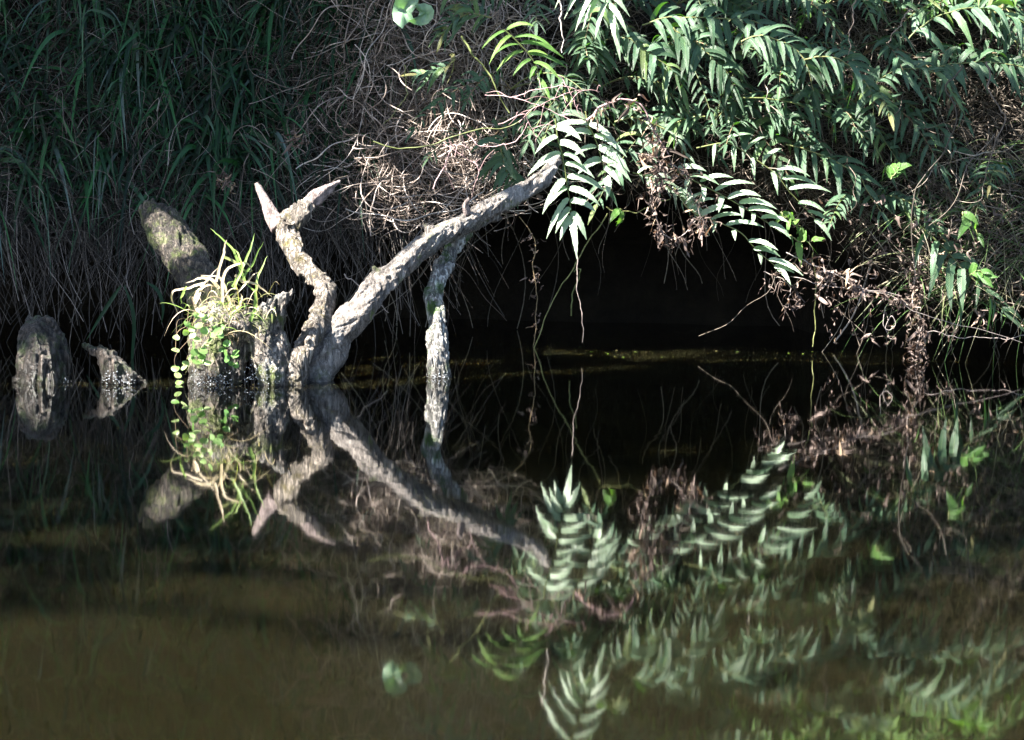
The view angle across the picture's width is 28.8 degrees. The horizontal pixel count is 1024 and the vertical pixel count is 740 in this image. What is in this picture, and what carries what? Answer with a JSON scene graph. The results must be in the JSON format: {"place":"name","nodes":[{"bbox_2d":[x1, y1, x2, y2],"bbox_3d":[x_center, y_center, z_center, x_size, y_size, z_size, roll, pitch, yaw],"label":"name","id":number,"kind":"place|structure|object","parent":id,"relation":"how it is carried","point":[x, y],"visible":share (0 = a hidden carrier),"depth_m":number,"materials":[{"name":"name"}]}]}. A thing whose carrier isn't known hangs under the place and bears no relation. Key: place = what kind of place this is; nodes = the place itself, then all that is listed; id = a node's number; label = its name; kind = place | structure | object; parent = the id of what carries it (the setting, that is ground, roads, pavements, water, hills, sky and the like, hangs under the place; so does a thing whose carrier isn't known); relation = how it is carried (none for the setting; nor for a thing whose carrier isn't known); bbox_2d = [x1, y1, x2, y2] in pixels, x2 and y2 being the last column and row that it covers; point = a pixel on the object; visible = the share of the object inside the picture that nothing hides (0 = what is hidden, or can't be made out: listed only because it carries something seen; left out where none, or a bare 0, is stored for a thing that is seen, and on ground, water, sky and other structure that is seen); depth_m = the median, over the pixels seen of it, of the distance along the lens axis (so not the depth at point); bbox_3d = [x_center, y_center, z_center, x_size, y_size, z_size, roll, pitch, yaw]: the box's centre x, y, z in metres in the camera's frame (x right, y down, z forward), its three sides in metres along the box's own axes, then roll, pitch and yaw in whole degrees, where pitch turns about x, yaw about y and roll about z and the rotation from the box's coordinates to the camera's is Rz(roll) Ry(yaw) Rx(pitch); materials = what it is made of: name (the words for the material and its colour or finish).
{"place":"outdoors","nodes":[
{"label":"outdoors","id":0,"kind":"place"},
{"bbox_2d":[0,0,428,299],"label":"green grass","id":1,"kind":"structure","parent":0,"point":[235,79],"depth_m":7.34,"materials":[{"name":"plant"}]},
{"bbox_2d":[373,98,540,149],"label":"green stem","id":2,"kind":"object","parent":1,"relation":"on","point":[451,136],"visible":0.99,"depth_m":6.90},
{"bbox_2d":[0,309,1023,739],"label":"water","id":3,"kind":"structure","parent":0,"point":[664,531],"depth_m":3.65,"materials":[{"name":"liquid"}]},
{"bbox_2d":[11,315,71,384],"bbox_3d":[-1.397,-0.035,5.947,0.168,0.249,0.196,1,6,0],"label":"tree stump","id":4,"kind":"object","parent":3,"relation":"in","point":[43,356],"visible":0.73,"depth_m":5.90,"materials":[{"name":"grey wood"}]},
{"bbox_2d":[86,285,120,339],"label":"reed","id":5,"kind":"object","parent":3,"relation":"on","point":[109,302],"visible":1,"depth_m":6.62,"materials":[{"name":"green plant"}]},
{"bbox_2d":[81,342,146,384],"bbox_3d":[-1.178,0.004,5.941,0.241,0.162,0.089,2,6,4],"label":"driftwood snag","id":6,"kind":"object","parent":3,"relation":"in","point":[111,361],"visible":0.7,"depth_m":5.92,"materials":[{"name":"grey wood"}]},
{"bbox_2d":[124,285,135,358],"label":"reed","id":7,"kind":"object","parent":3,"relation":"in","point":[133,322],"visible":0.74,"depth_m":6.62,"materials":[{"name":"green plant"}]},
{"bbox_2d":[146,282,163,323],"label":"reed","id":8,"kind":"object","parent":3,"relation":"on","point":[155,288],"visible":1,"depth_m":6.61,"materials":[{"name":"green plant"}]},
{"bbox_2d":[138,198,293,385],"bbox_3d":[-0.977,-0.218,6.151,0.274,0.607,0.728,-5,9,-44],"label":"hollow stump","id":9,"kind":"object","parent":3,"relation":"in","point":[178,247],"visible":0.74,"depth_m":6.00,"materials":[{"name":"grey wood"}]},
{"bbox_2d":[171,286,238,384],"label":"round leaved creeper","id":10,"kind":"object","parent":9,"relation":"attached to","point":[203,351],"visible":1,"depth_m":5.91,"materials":[{"name":"green plant"}]},
{"bbox_2d":[159,228,277,369],"bbox_3d":[-0.875,-0.201,5.942,0.364,0.434,0.166,1,6,0],"label":"grass tuft","id":11,"kind":"object","parent":9,"relation":"on","point":[233,285],"visible":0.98,"depth_m":5.97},
{"bbox_2d":[18,359,448,384],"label":"water bubbles","id":12,"kind":"object","parent":3,"relation":"on","point":[225,376],"visible":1,"depth_m":5.95,"materials":[{"name":"grey"}]},
{"bbox_2d":[254,180,340,385],"bbox_3d":[-0.660,-0.268,6.320,0.276,0.665,0.757,0,6,-11],"label":"forked branch","id":13,"kind":"object","parent":3,"relation":"in","point":[287,225],"visible":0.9,"depth_m":6.38,"materials":[{"name":"grey plant"}]},
{"bbox_2d":[307,155,559,382],"bbox_3d":[-0.266,-0.305,6.412,1.095,0.790,0.141,-5,9,-44],"label":"fallen branch","id":14,"kind":"object","parent":3,"relation":"in","point":[351,319],"visible":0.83,"depth_m":6.29,"materials":[{"name":"grey wood"}]},
{"bbox_2d":[423,233,471,377],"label":"propped branch","id":15,"kind":"object","parent":3,"relation":"in","point":[437,342],"visible":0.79,"depth_m":6.35,"materials":[{"name":"grey wood"}]},
{"bbox_2d":[536,3,1023,347],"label":"withered leaves","id":16,"kind":"object","parent":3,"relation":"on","point":[822,300],"depth_m":7.14,"materials":[{"name":"plant"}]},
{"bbox_2d":[812,252,817,346],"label":"bare stalk","id":17,"kind":"object","parent":3,"relation":"on","point":[815,301],"visible":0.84,"depth_m":7.31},
{"bbox_2d":[833,264,871,342],"bbox_3d":[1.298,-0.298,7.508,0.158,0.400,0.012,1,6,0],"label":"leaning stick","id":18,"kind":"object","parent":3,"relation":"on","point":[856,306],"visible":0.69,"depth_m":7.51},
{"bbox_2d":[0,0,1023,337],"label":"creek bank","id":19,"kind":"structure","parent":0,"point":[628,290],"depth_m":8.17,"materials":[{"name":"soil"}]},
{"bbox_2d":[207,166,236,193],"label":"dead leaf clump","id":20,"kind":"object","parent":19,"relation":"on","point":[226,179],"visible":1,"depth_m":6.87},
{"bbox_2d":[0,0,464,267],"bbox_3d":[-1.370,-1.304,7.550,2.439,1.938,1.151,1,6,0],"label":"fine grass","id":21,"kind":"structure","parent":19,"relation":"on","point":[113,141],"depth_m":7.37,"materials":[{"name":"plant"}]},
{"bbox_2d":[0,0,508,346],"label":"dead grass","id":22,"kind":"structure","parent":19,"relation":"on","point":[127,236],"depth_m":7.25,"materials":[{"name":"plant"}]},
{"bbox_2d":[384,64,407,123],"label":"green stem","id":23,"kind":"object","parent":19,"relation":"on","point":[405,96],"visible":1,"depth_m":6.94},
{"bbox_2d":[155,0,661,343],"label":"dry vine tangle","id":24,"kind":"object","parent":19,"relation":"on","point":[421,55],"visible":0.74,"depth_m":7.34,"materials":[{"name":"plant"}]},
{"bbox_2d":[279,130,308,155],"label":"dead leaf clump","id":25,"kind":"object","parent":24,"relation":"on","point":[295,139],"visible":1,"depth_m":6.84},
{"bbox_2d":[392,0,433,28],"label":"heart leaf","id":26,"kind":"object","parent":24,"relation":"attached to","point":[403,10],"visible":1,"depth_m":7.01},
{"bbox_2d":[422,114,588,201],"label":"fern plant","id":27,"kind":"object","parent":19,"relation":"on","point":[517,126],"visible":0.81,"depth_m":7.10,"materials":[{"name":"green plant"}]},
{"bbox_2d":[405,60,623,142],"bbox_3d":[0.016,-0.949,7.074,0.780,0.309,0.289,1,6,0],"label":"fern plant","id":28,"kind":"object","parent":19,"relation":"on","point":[479,79],"visible":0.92,"depth_m":7.06,"materials":[{"name":"green plant"}]},
{"bbox_2d":[401,53,455,93],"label":"fern frond","id":29,"kind":"object","parent":28,"relation":"attached to","point":[435,74],"visible":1,"depth_m":7.07,"materials":[{"name":"green plant"}]},
{"bbox_2d":[482,21,566,108],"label":"fern frond","id":30,"kind":"object","parent":28,"relation":"attached to","point":[545,44],"visible":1,"depth_m":6.90,"materials":[{"name":"green plant"}]},
{"bbox_2d":[433,75,599,198],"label":"pink twigs","id":31,"kind":"object","parent":19,"relation":"on","point":[561,85],"visible":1,"depth_m":6.83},
{"bbox_2d":[461,36,509,112],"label":"fern stalk","id":32,"kind":"object","parent":31,"relation":"attached to","point":[464,41],"visible":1,"depth_m":6.88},
{"bbox_2d":[528,118,605,258],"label":"fern frond","id":33,"kind":"object","parent":31,"relation":"hanging from","point":[573,219],"visible":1,"depth_m":6.79,"materials":[{"name":"green plant"}]},
{"bbox_2d":[548,109,630,195],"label":"fern frond","id":34,"kind":"object","parent":31,"relation":"attached to","point":[613,158],"visible":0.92,"depth_m":6.89,"materials":[{"name":"green plant"}]},
{"bbox_2d":[429,0,650,89],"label":"fern plant","id":35,"kind":"object","parent":19,"relation":"on","point":[576,3],"visible":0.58,"depth_m":7.14,"materials":[{"name":"green plant"}]},
{"bbox_2d":[433,0,491,52],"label":"fern frond","id":36,"kind":"object","parent":35,"relation":"attached to","point":[458,22],"visible":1,"depth_m":7.11,"materials":[{"name":"green plant"}]},
{"bbox_2d":[496,0,709,57],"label":"fern plant","id":37,"kind":"object","parent":19,"relation":"on","point":[673,3],"visible":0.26,"depth_m":7.39,"materials":[{"name":"green plant"}]},
{"bbox_2d":[518,67,702,162],"bbox_3d":[0.359,-0.913,7.124,0.666,0.355,0.244,1,6,0],"label":"fern plant","id":38,"kind":"object","parent":19,"relation":"on","point":[569,98],"visible":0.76,"depth_m":7.08,"materials":[{"name":"green plant"}]},
{"bbox_2d":[562,30,676,110],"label":"fern plant","id":39,"kind":"object","parent":19,"relation":"on","point":[571,47],"visible":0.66,"depth_m":7.08,"materials":[{"name":"green plant"}]},
{"bbox_2d":[570,32,620,95],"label":"fern frond","id":40,"kind":"object","parent":39,"relation":"hanging from","point":[605,58],"visible":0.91,"depth_m":7.07,"materials":[{"name":"green plant"}]},
{"bbox_2d":[268,183,1023,355],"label":"hanging roots","id":41,"kind":"object","parent":19,"relation":"hanging from","point":[424,269],"visible":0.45,"depth_m":7.68,"materials":[{"name":"plant"}]},
{"bbox_2d":[585,94,728,169],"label":"fern plant","id":42,"kind":"object","parent":19,"relation":"on","point":[619,113],"visible":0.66,"depth_m":7.10,"materials":[{"name":"green plant"}]},
{"bbox_2d":[635,141,721,246],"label":"withered stem","id":43,"kind":"object","parent":19,"relation":"on","point":[650,157],"visible":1,"depth_m":6.89,"materials":[{"name":"brown plant"}]},
{"bbox_2d":[569,0,797,68],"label":"fern plant","id":44,"kind":"object","parent":19,"relation":"on","point":[730,2],"visible":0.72,"depth_m":7.16,"materials":[{"name":"green plant"}]},
{"bbox_2d":[588,83,827,223],"bbox_3d":[0.712,-0.771,7.119,0.901,0.515,0.277,1,6,-3],"label":"fern plant","id":45,"kind":"object","parent":19,"relation":"on","point":[755,112],"visible":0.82,"depth_m":7.08,"materials":[{"name":"green plant"}]},
{"bbox_2d":[609,208,624,225],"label":"leafy sprig","id":46,"kind":"object","parent":45,"relation":"hanging from","point":[616,212],"visible":1,"depth_m":6.98,"materials":[{"name":"green plant"}]},
{"bbox_2d":[642,2,796,87],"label":"fern frond","id":47,"kind":"object","parent":19,"relation":"on","point":[714,24],"visible":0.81,"depth_m":7.02,"materials":[{"name":"green plant"}]},
{"bbox_2d":[458,0,1023,358],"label":"dry undergrowth","id":48,"kind":"object","parent":19,"relation":"on","point":[948,163],"visible":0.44,"depth_m":7.29,"materials":[{"name":"plant"}]},
{"bbox_2d":[470,135,524,208],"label":"fern frond","id":49,"kind":"object","parent":48,"relation":"on","point":[505,156],"visible":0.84,"depth_m":7.06,"materials":[{"name":"green plant"}]},
{"bbox_2d":[519,216,546,345],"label":"hanging vine","id":50,"kind":"object","parent":48,"relation":"hanging from","point":[530,236],"visible":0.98,"depth_m":7.36,"materials":[{"name":"brown plant"}]},
{"bbox_2d":[534,213,607,347],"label":"bare stalk","id":51,"kind":"object","parent":48,"relation":"hanging from","point":[569,275],"visible":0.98,"depth_m":7.30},
{"bbox_2d":[570,267,580,315],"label":"bare stalk","id":52,"kind":"object","parent":51,"relation":"attached to","point":[574,289],"visible":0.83,"depth_m":7.31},
{"bbox_2d":[576,255,583,341],"bbox_3d":[0.241,-0.255,7.063,0.034,0.314,0.011,1,6,0],"label":"hanging root","id":53,"kind":"object","parent":48,"relation":"hanging from","point":[578,295],"visible":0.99,"depth_m":7.06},
{"bbox_2d":[555,0,629,60],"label":"fern frond","id":54,"kind":"object","parent":48,"relation":"hanging from","point":[613,13],"visible":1,"depth_m":6.93,"materials":[{"name":"green plant"}]},
{"bbox_2d":[566,0,716,81],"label":"fern plant","id":55,"kind":"object","parent":48,"relation":"on","point":[654,3],"visible":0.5,"depth_m":7.08,"materials":[{"name":"green plant"}]},
{"bbox_2d":[622,32,690,112],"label":"fern frond","id":56,"kind":"object","parent":48,"relation":"on","point":[655,61],"visible":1,"depth_m":6.97,"materials":[{"name":"green plant"}]},
{"bbox_2d":[615,110,702,173],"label":"fern frond","id":57,"kind":"object","parent":48,"relation":"on","point":[663,126],"visible":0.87,"depth_m":7.05,"materials":[{"name":"green plant"}]},
{"bbox_2d":[630,104,704,161],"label":"fern frond","id":58,"kind":"object","parent":48,"relation":"on","point":[678,126],"visible":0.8,"depth_m":7.06,"materials":[{"name":"green plant"}]},
{"bbox_2d":[636,159,708,256],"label":"withered stem","id":59,"kind":"object","parent":48,"relation":"attached to","point":[660,187],"visible":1,"depth_m":6.92,"materials":[{"name":"brown plant"}]},
{"bbox_2d":[632,166,709,235],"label":"fern frond","id":60,"kind":"object","parent":59,"relation":"attached to","point":[682,193],"visible":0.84,"depth_m":6.97,"materials":[{"name":"green plant"}]},
{"bbox_2d":[651,22,747,130],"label":"fern plant","id":61,"kind":"object","parent":48,"relation":"on","point":[674,24],"visible":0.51,"depth_m":7.01,"materials":[{"name":"green plant"}]},
{"bbox_2d":[673,24,748,112],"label":"fern frond","id":62,"kind":"object","parent":48,"relation":"on","point":[730,64],"visible":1,"depth_m":6.99,"materials":[{"name":"green plant"}]},
{"bbox_2d":[668,163,790,238],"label":"fern frond","id":63,"kind":"object","parent":48,"relation":"attached to","point":[773,214],"visible":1,"depth_m":6.92,"materials":[{"name":"green plant"}]},
{"bbox_2d":[674,187,801,284],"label":"fern frond","id":64,"kind":"object","parent":48,"relation":"attached to","point":[782,265],"visible":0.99,"depth_m":6.95,"materials":[{"name":"green plant"}]},
{"bbox_2d":[696,129,831,240],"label":"fern frond","id":65,"kind":"object","parent":48,"relation":"on","point":[814,185],"visible":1,"depth_m":7.00,"materials":[{"name":"green plant"}]},
{"bbox_2d":[741,24,828,117],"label":"fern frond","id":66,"kind":"object","parent":48,"relation":"attached to","point":[757,43],"visible":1,"depth_m":6.91,"materials":[{"name":"green plant"}]},
{"bbox_2d":[716,111,860,201],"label":"fern plant","id":67,"kind":"object","parent":48,"relation":"on","point":[770,129],"visible":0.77,"depth_m":7.04,"materials":[{"name":"green plant"}]},
{"bbox_2d":[776,211,804,240],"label":"leafy sprig","id":68,"kind":"object","parent":48,"relation":"attached to","point":[790,217],"visible":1,"depth_m":6.96,"materials":[{"name":"green plant"}]},
{"bbox_2d":[789,230,824,265],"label":"leafy sprig","id":69,"kind":"object","parent":48,"relation":"attached to","point":[799,248],"visible":1,"depth_m":6.97,"materials":[{"name":"green plant"}]},
{"bbox_2d":[741,89,896,188],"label":"fern frond","id":70,"kind":"object","parent":48,"relation":"on","point":[796,99],"visible":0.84,"depth_m":7.04,"materials":[{"name":"green plant"}]},
{"bbox_2d":[786,140,892,232],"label":"fern frond","id":71,"kind":"object","parent":48,"relation":"on","point":[837,167],"visible":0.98,"depth_m":7.08,"materials":[{"name":"green plant"}]},
{"bbox_2d":[805,46,885,143],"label":"fern frond","id":72,"kind":"object","parent":48,"relation":"on","point":[855,66],"visible":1,"depth_m":6.93,"materials":[{"name":"green plant"}]},
{"bbox_2d":[847,0,856,57],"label":"twig","id":73,"kind":"object","parent":72,"relation":"attached to","point":[852,25],"visible":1,"depth_m":6.91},
{"bbox_2d":[786,247,910,313],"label":"withered stem","id":74,"kind":"object","parent":48,"relation":"attached to","point":[855,287],"visible":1,"depth_m":6.98,"materials":[{"name":"brown plant"}]},
{"bbox_2d":[758,270,808,319],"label":"withered stem","id":75,"kind":"object","parent":74,"relation":"hanging from","point":[798,298],"visible":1,"depth_m":6.98,"materials":[{"name":"brown plant"}]},
{"bbox_2d":[781,64,980,190],"bbox_3d":[1.287,-0.859,7.072,0.762,0.446,0.431,-4,8,-42],"label":"fern plant","id":76,"kind":"object","parent":48,"relation":"on","point":[890,109],"visible":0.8,"depth_m":7.11,"materials":[{"name":"green plant"}]},
{"bbox_2d":[886,162,911,179],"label":"leafy sprig","id":77,"kind":"object","parent":48,"relation":"attached to","point":[894,170],"visible":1,"depth_m":6.95,"materials":[{"name":"green plant"}]},
{"bbox_2d":[898,253,938,360],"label":"hanging vine","id":78,"kind":"object","parent":48,"relation":"hanging from","point":[918,351],"visible":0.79,"depth_m":7.16,"materials":[{"name":"brown plant"}]},
{"bbox_2d":[911,65,962,266],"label":"hanging vine","id":79,"kind":"object","parent":48,"relation":"hanging from","point":[954,77],"visible":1,"depth_m":6.91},
{"bbox_2d":[877,0,1023,60],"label":"fern plant","id":80,"kind":"object","parent":48,"relation":"on","point":[1019,11],"visible":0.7,"depth_m":7.12,"materials":[{"name":"green plant"}]},
{"bbox_2d":[915,225,1023,330],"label":"fern frond","id":81,"kind":"object","parent":48,"relation":"hanging from","point":[937,262],"visible":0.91,"depth_m":7.08,"materials":[{"name":"green plant"}]},
{"bbox_2d":[929,46,1023,100],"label":"fern frond","id":82,"kind":"object","parent":48,"relation":"attached to","point":[980,68],"visible":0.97,"depth_m":7.02,"materials":[{"name":"green plant"}]},
{"bbox_2d":[965,158,1023,229],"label":"fern plant","id":83,"kind":"object","parent":48,"relation":"on","point":[997,168],"visible":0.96,"depth_m":7.00,"materials":[{"name":"green plant"}]},
{"bbox_2d":[985,62,1005,179],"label":"hanging vine","id":84,"kind":"object","parent":48,"relation":"hanging from","point":[988,68],"visible":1,"depth_m":6.89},
{"bbox_2d":[689,19,808,117],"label":"fern plant","id":85,"kind":"object","parent":19,"relation":"on","point":[746,46],"visible":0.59,"depth_m":7.00,"materials":[{"name":"green plant"}]},
{"bbox_2d":[688,0,855,60],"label":"fern plant","id":86,"kind":"object","parent":19,"relation":"on","point":[821,19],"visible":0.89,"depth_m":7.12,"materials":[{"name":"green plant"}]},
{"bbox_2d":[711,35,862,118],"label":"fern plant","id":87,"kind":"object","parent":19,"relation":"on","point":[738,54],"visible":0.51,"depth_m":7.11,"materials":[{"name":"green plant"}]},
{"bbox_2d":[702,62,907,179],"bbox_3d":[1.037,-0.885,7.093,0.708,0.401,0.364,-3,7,-31],"label":"fern plant","id":88,"kind":"object","parent":19,"relation":"on","point":[779,76],"visible":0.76,"depth_m":7.09,"materials":[{"name":"green plant"}]},
{"bbox_2d":[702,0,942,47],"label":"fern plant","id":89,"kind":"object","parent":19,"relation":"on","point":[869,3],"visible":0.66,"depth_m":7.13,"materials":[{"name":"green plant"}]},
{"bbox_2d":[732,0,971,28],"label":"fern plant","id":90,"kind":"object","parent":19,"relation":"on","point":[949,17],"visible":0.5,"depth_m":7.22,"materials":[{"name":"green plant"}]},
{"bbox_2d":[825,107,943,209],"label":"fern plant","id":91,"kind":"object","parent":19,"relation":"on","point":[851,120],"visible":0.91,"depth_m":7.12,"materials":[{"name":"green plant"}]},
{"bbox_2d":[820,186,949,245],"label":"fern plant","id":92,"kind":"object","parent":19,"relation":"on","point":[905,202],"visible":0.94,"depth_m":7.10,"materials":[{"name":"green plant"}]},
{"bbox_2d":[793,0,989,36],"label":"fern plant","id":93,"kind":"object","parent":19,"relation":"on","point":[805,16],"visible":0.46,"depth_m":7.22,"materials":[{"name":"green plant"}]},
{"bbox_2d":[856,32,973,136],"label":"fern plant","id":94,"kind":"object","parent":19,"relation":"on","point":[896,57],"visible":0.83,"depth_m":7.08,"materials":[{"name":"green plant"}]},
{"bbox_2d":[862,57,964,113],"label":"fern frond","id":95,"kind":"object","parent":94,"relation":"attached to","point":[885,93],"visible":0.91,"depth_m":6.97,"materials":[{"name":"green plant"}]},
{"bbox_2d":[835,117,1023,359],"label":"wispy grass","id":96,"kind":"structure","parent":19,"relation":"on","point":[990,258],"depth_m":7.17,"materials":[{"name":"plant"}]},
{"bbox_2d":[791,276,1021,342],"bbox_3d":[1.391,-0.212,7.014,0.825,0.218,0.015,1,6,0],"label":"long tendril","id":97,"kind":"object","parent":96,"relation":"attached to","point":[906,306],"visible":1,"depth_m":7.01},
{"bbox_2d":[957,211,983,246],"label":"leafy sprig","id":98,"kind":"object","parent":96,"relation":"on","point":[967,219],"visible":1,"depth_m":6.95,"materials":[{"name":"green plant"}]},
{"bbox_2d":[969,262,996,287],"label":"leafy sprig","id":99,"kind":"object","parent":96,"relation":"attached to","point":[979,274],"visible":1,"depth_m":6.98,"materials":[{"name":"green plant"}]},
{"bbox_2d":[875,0,1023,74],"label":"fern plant","id":100,"kind":"object","parent":19,"relation":"on","point":[1006,43],"visible":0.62,"depth_m":7.09,"materials":[{"name":"green plant"}]},
{"bbox_2d":[908,0,1023,53],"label":"fern frond","id":101,"kind":"object","parent":100,"relation":"attached to","point":[977,12],"visible":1,"depth_m":7.03,"materials":[{"name":"green plant"}]},
{"bbox_2d":[919,0,1016,23],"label":"fern plant","id":102,"kind":"object","parent":19,"relation":"on","point":[937,8],"visible":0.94,"depth_m":7.11,"materials":[{"name":"green plant"}]},
{"bbox_2d":[924,37,1023,106],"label":"fern plant","id":103,"kind":"object","parent":19,"relation":"on","point":[996,65],"visible":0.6,"depth_m":7.12,"materials":[{"name":"green plant"}]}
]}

